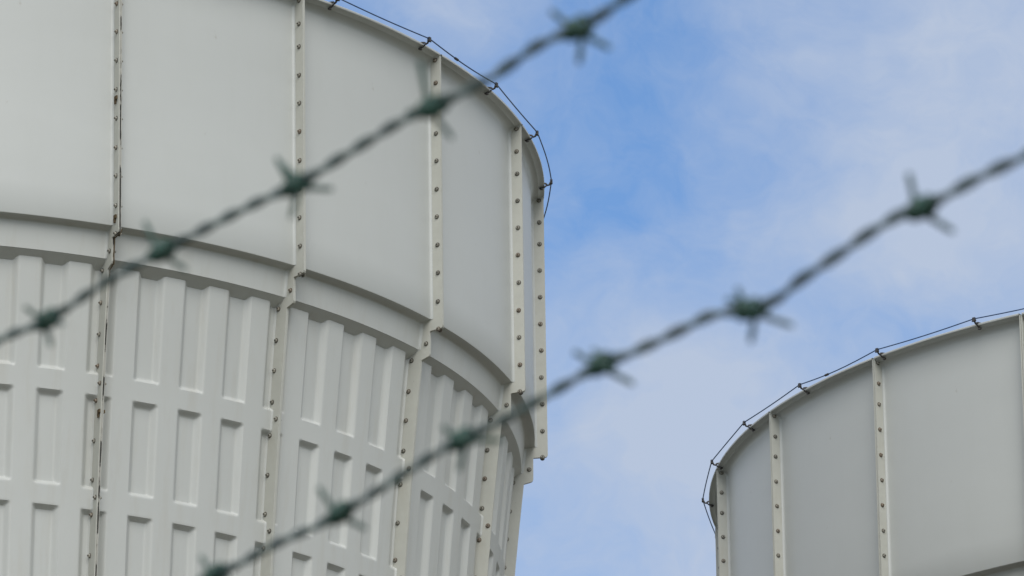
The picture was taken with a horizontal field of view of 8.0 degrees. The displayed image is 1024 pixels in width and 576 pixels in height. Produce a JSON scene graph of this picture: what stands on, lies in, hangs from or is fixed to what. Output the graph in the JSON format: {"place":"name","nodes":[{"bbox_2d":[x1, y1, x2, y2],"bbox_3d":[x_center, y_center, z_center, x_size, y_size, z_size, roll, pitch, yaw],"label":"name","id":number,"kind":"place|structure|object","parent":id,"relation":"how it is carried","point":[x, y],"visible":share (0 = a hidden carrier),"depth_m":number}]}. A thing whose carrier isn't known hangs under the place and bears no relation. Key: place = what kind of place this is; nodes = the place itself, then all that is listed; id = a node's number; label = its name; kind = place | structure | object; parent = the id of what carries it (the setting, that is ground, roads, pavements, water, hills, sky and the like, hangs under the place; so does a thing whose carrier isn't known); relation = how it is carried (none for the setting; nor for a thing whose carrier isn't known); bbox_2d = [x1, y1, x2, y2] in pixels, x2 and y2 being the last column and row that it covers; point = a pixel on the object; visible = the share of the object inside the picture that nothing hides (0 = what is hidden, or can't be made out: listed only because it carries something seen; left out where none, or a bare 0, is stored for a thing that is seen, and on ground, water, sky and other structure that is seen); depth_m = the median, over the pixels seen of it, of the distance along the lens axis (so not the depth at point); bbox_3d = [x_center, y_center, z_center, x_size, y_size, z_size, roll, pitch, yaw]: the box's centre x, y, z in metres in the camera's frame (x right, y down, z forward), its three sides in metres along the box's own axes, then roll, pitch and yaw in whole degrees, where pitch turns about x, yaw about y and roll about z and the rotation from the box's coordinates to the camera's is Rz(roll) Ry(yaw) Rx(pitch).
{"place":"outdoors","nodes":[
{"label":"outdoors","id":0,"kind":"place"},
{"bbox_2d":[0,0,631,346],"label":"barbed wire","id":1,"kind":"object","parent":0,"point":[293,186],"visible":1,"depth_m":2.56},
{"bbox_2d":[199,151,1023,575],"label":"barbed wire","id":2,"kind":"object","parent":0,"point":[743,309],"visible":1,"depth_m":2.47},
{"bbox_2d":[325,0,1023,575],"label":"sky","id":3,"kind":"structure","parent":0,"point":[715,148]},
{"bbox_3d":[1.010,11.752,46.488,26.020,13.148,12.000,11,-23,-30],"label":"cooling tower building","id":4,"kind":"object","parent":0,"visible":0},
{"bbox_2d":[0,0,552,575],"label":"fan stack","id":5,"kind":"object","parent":4,"relation":"on","point":[244,386],"visible":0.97,"depth_m":43.79},
{"bbox_2d":[702,308,1023,575],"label":"fan stack","id":6,"kind":"object","parent":4,"relation":"on","point":[907,460],"visible":1,"depth_m":50.64}
]}

